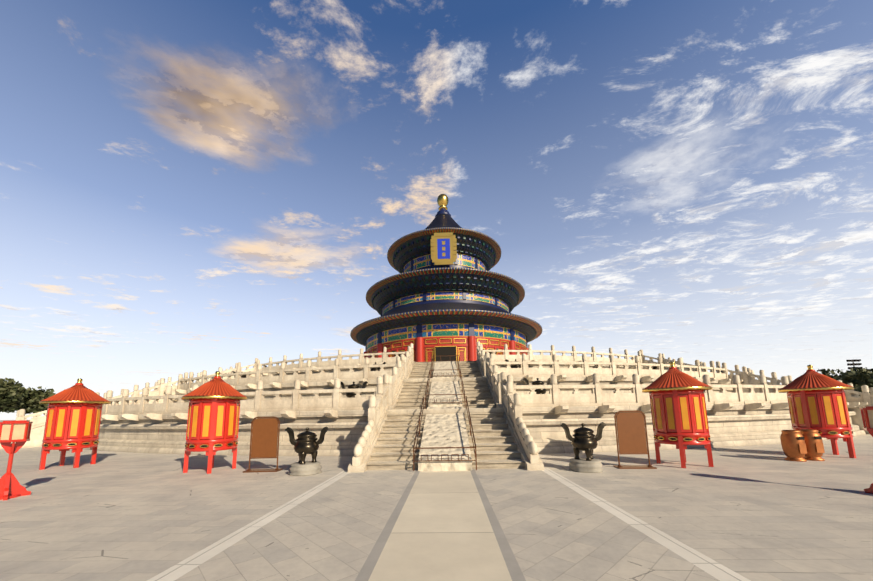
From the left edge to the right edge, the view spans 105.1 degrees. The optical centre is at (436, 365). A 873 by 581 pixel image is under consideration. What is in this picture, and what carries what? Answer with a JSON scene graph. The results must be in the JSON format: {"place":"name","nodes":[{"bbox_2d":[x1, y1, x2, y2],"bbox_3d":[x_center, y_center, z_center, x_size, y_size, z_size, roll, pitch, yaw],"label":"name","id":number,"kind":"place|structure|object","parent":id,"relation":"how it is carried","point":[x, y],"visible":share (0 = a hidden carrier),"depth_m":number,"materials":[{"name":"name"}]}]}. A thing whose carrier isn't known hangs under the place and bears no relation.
{"place":"outdoors","nodes":[
{"label":"outdoors","id":0,"kind":"place"},
{"bbox_2d":[0,420,872,580],"bbox_3d":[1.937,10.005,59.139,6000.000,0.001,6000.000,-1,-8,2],"label":"ground","id":1,"kind":"structure","parent":0,"point":[756,513],"depth_m":5.37,"materials":[{"name":"grey stone"}]},
{"bbox_2d":[0,378,19,411],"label":"tree","id":2,"kind":"object","parent":1,"relation":"on","point":[9,380],"visible":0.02,"depth_m":86.83,"materials":[{"name":"green plant"}]},
{"bbox_2d":[0,378,28,412],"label":"tree","id":3,"kind":"object","parent":1,"relation":"on","point":[12,395],"visible":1,"depth_m":78.21,"materials":[{"name":"green plant"}]},
{"bbox_2d":[0,420,32,500],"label":"lamp","id":4,"kind":"object","parent":1,"relation":"on","point":[16,433],"visible":1,"depth_m":7.46,"materials":[{"name":"red"}]},
{"bbox_2d":[19,386,55,416],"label":"tree","id":5,"kind":"object","parent":1,"relation":"on","point":[33,399],"visible":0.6,"depth_m":83.42,"materials":[{"name":"green plant"}]},
{"bbox_2d":[39,379,110,469],"bbox_3d":[-13.304,2.059,12.277,1.806,3.198,1.806,2,-8,-18],"label":"lantern","id":6,"kind":"object","parent":1,"relation":"on","point":[73,417],"visible":1,"depth_m":11.83,"materials":[{"name":"red wood"}]},
{"bbox_2d":[0,399,174,448],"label":"wall","id":7,"kind":"structure","parent":1,"relation":"on","point":[36,436],"depth_m":20.93,"materials":[{"name":"stone"}]},
{"bbox_2d":[16,358,257,428],"bbox_3d":[-23.856,2.264,26.889,4.820,7.208,15.990,-7,-10,37],"label":"stair balustrade","id":8,"kind":"object","parent":1,"relation":"on","point":[38,421],"visible":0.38,"depth_m":25.94,"materials":[{"name":"beige stone"}]},
{"bbox_2d":[181,371,246,473],"bbox_3d":[-7.249,1.764,10.898,1.806,3.198,1.806,-3,-8,14],"label":"lantern","id":9,"kind":"object","parent":1,"relation":"on","point":[213,417],"visible":1,"depth_m":10.37,"materials":[{"name":"red wood"}]},
{"bbox_2d":[243,416,282,472],"bbox_3d":[-5.396,2.442,10.488,1.030,1.674,0.420,-1,-8,-2],"label":"sign","id":10,"kind":"object","parent":1,"relation":"on","point":[264,436],"visible":1,"depth_m":10.48,"materials":[{"name":"brown wood"}]},
{"bbox_2d":[285,427,328,475],"bbox_3d":[-3.861,2.502,9.922,1.094,1.352,0.888,5,-10,-36],"label":"incense burner","id":11,"kind":"object","parent":1,"relation":"on","point":[305,443],"visible":1,"depth_m":9.72,"materials":[{"name":"brown metal"}]},
{"bbox_2d":[413,355,476,470],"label":"ramp barrier rails","id":12,"kind":"object","parent":1,"relation":"on","point":[463,394],"visible":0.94,"depth_m":12.11,"materials":[{"name":"brown metal"}]},
{"bbox_2d":[352,341,538,465],"bbox_3d":[0.461,0.630,18.209,5.620,7.223,15.990,-1,-8,2],"label":"stair balustrade","id":13,"kind":"object","parent":1,"relation":"on","point":[382,401],"visible":1,"depth_m":13.41,"materials":[{"name":"beige stone"}]},
{"bbox_2d":[348,360,543,471],"bbox_3d":[0.476,1.376,18.190,5.760,5.780,16.150,-1,-8,2],"label":"stair","id":14,"kind":"object","parent":1,"relation":"on","point":[498,446],"visible":0.9,"depth_m":12.30,"materials":[{"name":"stone"}]},
{"bbox_2d":[83,361,865,455],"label":"terrace","id":15,"kind":"structure","parent":1,"relation":"on","point":[736,425],"depth_m":15.27,"materials":[{"name":"stone"}]},
{"bbox_2d":[341,381,367,397],"bbox_3d":[-4.282,1.564,17.251,1.238,1.530,1.004,5,-10,-36],"label":"tier burner","id":16,"kind":"object","parent":15,"relation":"on","point":[351,394],"visible":0.38,"depth_m":17.07,"materials":[{"name":"brown metal"}]},
{"bbox_2d":[371,362,385,370],"bbox_3d":[-4.222,0.501,23.108,1.238,1.530,1.004,5,-10,-36],"label":"tier burner","id":17,"kind":"object","parent":15,"relation":"on","point":[376,369],"visible":0.27,"depth_m":22.89,"materials":[{"name":"brown metal"}]},
{"bbox_2d":[350,213,541,343],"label":"hall roofs","id":18,"kind":"structure","parent":15,"relation":"on","point":[443,221],"depth_m":49.58,"materials":[{"name":"blue tile"}]},
{"bbox_2d":[435,194,450,216],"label":"roof finial","id":19,"kind":"object","parent":18,"relation":"on","point":[442,200],"visible":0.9,"depth_m":64.14,"materials":[{"name":"gold metal"}]},
{"bbox_2d":[430,232,456,264],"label":"name plaque","id":20,"kind":"object","parent":18,"relation":"attached to","point":[443,248],"visible":1,"depth_m":53.44,"materials":[{"name":"gold metal"}]},
{"bbox_2d":[364,323,527,361],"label":"columns","id":21,"kind":"structure","parent":15,"relation":"on","point":[446,352],"depth_m":46.96,"materials":[{"name":"red wood"}]},
{"bbox_2d":[95,344,867,420],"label":"tier balustrades","id":22,"kind":"object","parent":15,"relation":"on","point":[722,400],"visible":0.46,"depth_m":18.30,"materials":[{"name":"stone"}]},
{"bbox_2d":[505,359,520,367],"bbox_3d":[5.431,0.297,22.807,1.238,1.530,1.004,5,-10,-36],"label":"tier burner","id":23,"kind":"object","parent":15,"relation":"on","point":[514,366],"visible":0.21,"depth_m":22.60,"materials":[{"name":"brown metal"}]},
{"bbox_2d":[523,378,550,393],"bbox_3d":[5.170,1.365,16.956,1.238,1.530,1.004,5,-10,-36],"label":"tier burner","id":24,"kind":"object","parent":15,"relation":"on","point":[539,391],"visible":0.4,"depth_m":16.78,"materials":[{"name":"brown metal"}]},
{"bbox_2d":[560,422,605,472],"bbox_3d":[4.283,2.330,9.667,1.094,1.352,0.888,5,-10,-36],"label":"incense burner","id":25,"kind":"object","parent":1,"relation":"on","point":[585,439],"visible":1,"depth_m":9.46,"materials":[{"name":"brown metal"}]},
{"bbox_2d":[613,410,656,468],"bbox_3d":[5.841,2.184,9.988,1.030,1.674,0.420,-2,-8,6],"label":"sign","id":26,"kind":"object","parent":1,"relation":"on","point":[631,430],"visible":1,"depth_m":9.99,"materials":[{"name":"brown wood"}]},
{"bbox_2d":[642,362,713,467],"bbox_3d":[7.541,1.452,10.437,1.806,3.198,1.806,0,-8,-8],"label":"lantern","id":27,"kind":"object","parent":1,"relation":"on","point":[678,410],"visible":1,"depth_m":9.91,"materials":[{"name":"red wood"}]},
{"bbox_2d":[639,350,872,407],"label":"stair balustrade","id":28,"kind":"object","parent":1,"relation":"on","point":[748,379],"visible":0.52,"depth_m":24.66,"materials":[{"name":"beige stone"}]},
{"bbox_2d":[652,367,869,433],"bbox_3d":[25.283,1.963,25.321,4.960,5.780,16.150,4,-10,-34],"label":"stair","id":29,"kind":"object","parent":1,"relation":"on","point":[857,419],"depth_m":20.35,"materials":[{"name":"stone"}]},
{"bbox_2d":[780,430,806,461],"bbox_3d":[11.477,2.554,10.748,0.541,0.970,0.554,-1,-8,-1],"label":"bin","id":30,"kind":"object","parent":1,"relation":"on","point":[793,445],"visible":1,"depth_m":10.59,"materials":[{"name":"orange metal"}]},
{"bbox_2d":[799,429,824,460],"bbox_3d":[12.129,2.554,10.826,0.541,0.970,0.553,-2,-8,5],"label":"bin","id":31,"kind":"object","parent":1,"relation":"on","point":[814,444],"visible":0.85,"depth_m":10.64,"materials":[{"name":"orange metal"}]},
{"bbox_2d":[778,365,855,457],"bbox_3d":[13.491,1.549,11.836,1.806,3.198,1.806,-5,-9,27],"label":"lantern","id":32,"kind":"object","parent":1,"relation":"on","point":[817,401],"visible":0.92,"depth_m":11.38,"materials":[{"name":"red wood"}]},
{"bbox_2d":[817,368,866,381],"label":"tree","id":33,"kind":"object","parent":1,"relation":"on","point":[828,373],"visible":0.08,"depth_m":80.41,"materials":[{"name":"green plant"}]},
{"bbox_2d":[846,359,862,368],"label":"floodlight mast","id":34,"kind":"object","parent":1,"relation":"on","point":[853,364],"visible":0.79,"depth_m":96.69,"materials":[{"name":"metal"}]},
{"bbox_2d":[838,367,872,395],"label":"tree","id":35,"kind":"object","parent":1,"relation":"on","point":[856,378],"visible":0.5,"depth_m":69.86,"materials":[{"name":"green plant"}]},
{"bbox_2d":[859,406,872,493],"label":"lamp","id":36,"kind":"object","parent":1,"relation":"on","point":[867,415],"visible":1,"depth_m":6.55,"materials":[{"name":"red"}]},
{"bbox_2d":[0,0,872,419],"label":"sky","id":37,"kind":"structure","parent":0,"point":[195,186],"materials":[{"name":"blue"}]},
{"bbox_2d":[351,229,541,361],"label":"hall walls","id":38,"kind":"structure","parent":0,"point":[439,329],"depth_m":50.79,"materials":[{"name":"wood"}]},
{"bbox_2d":[357,236,535,345],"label":"hall bracket sets","id":39,"kind":"object","parent":38,"relation":"attached to","point":[440,276],"visible":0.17,"depth_m":53.58,"materials":[{"name":"wood"}]}
]}

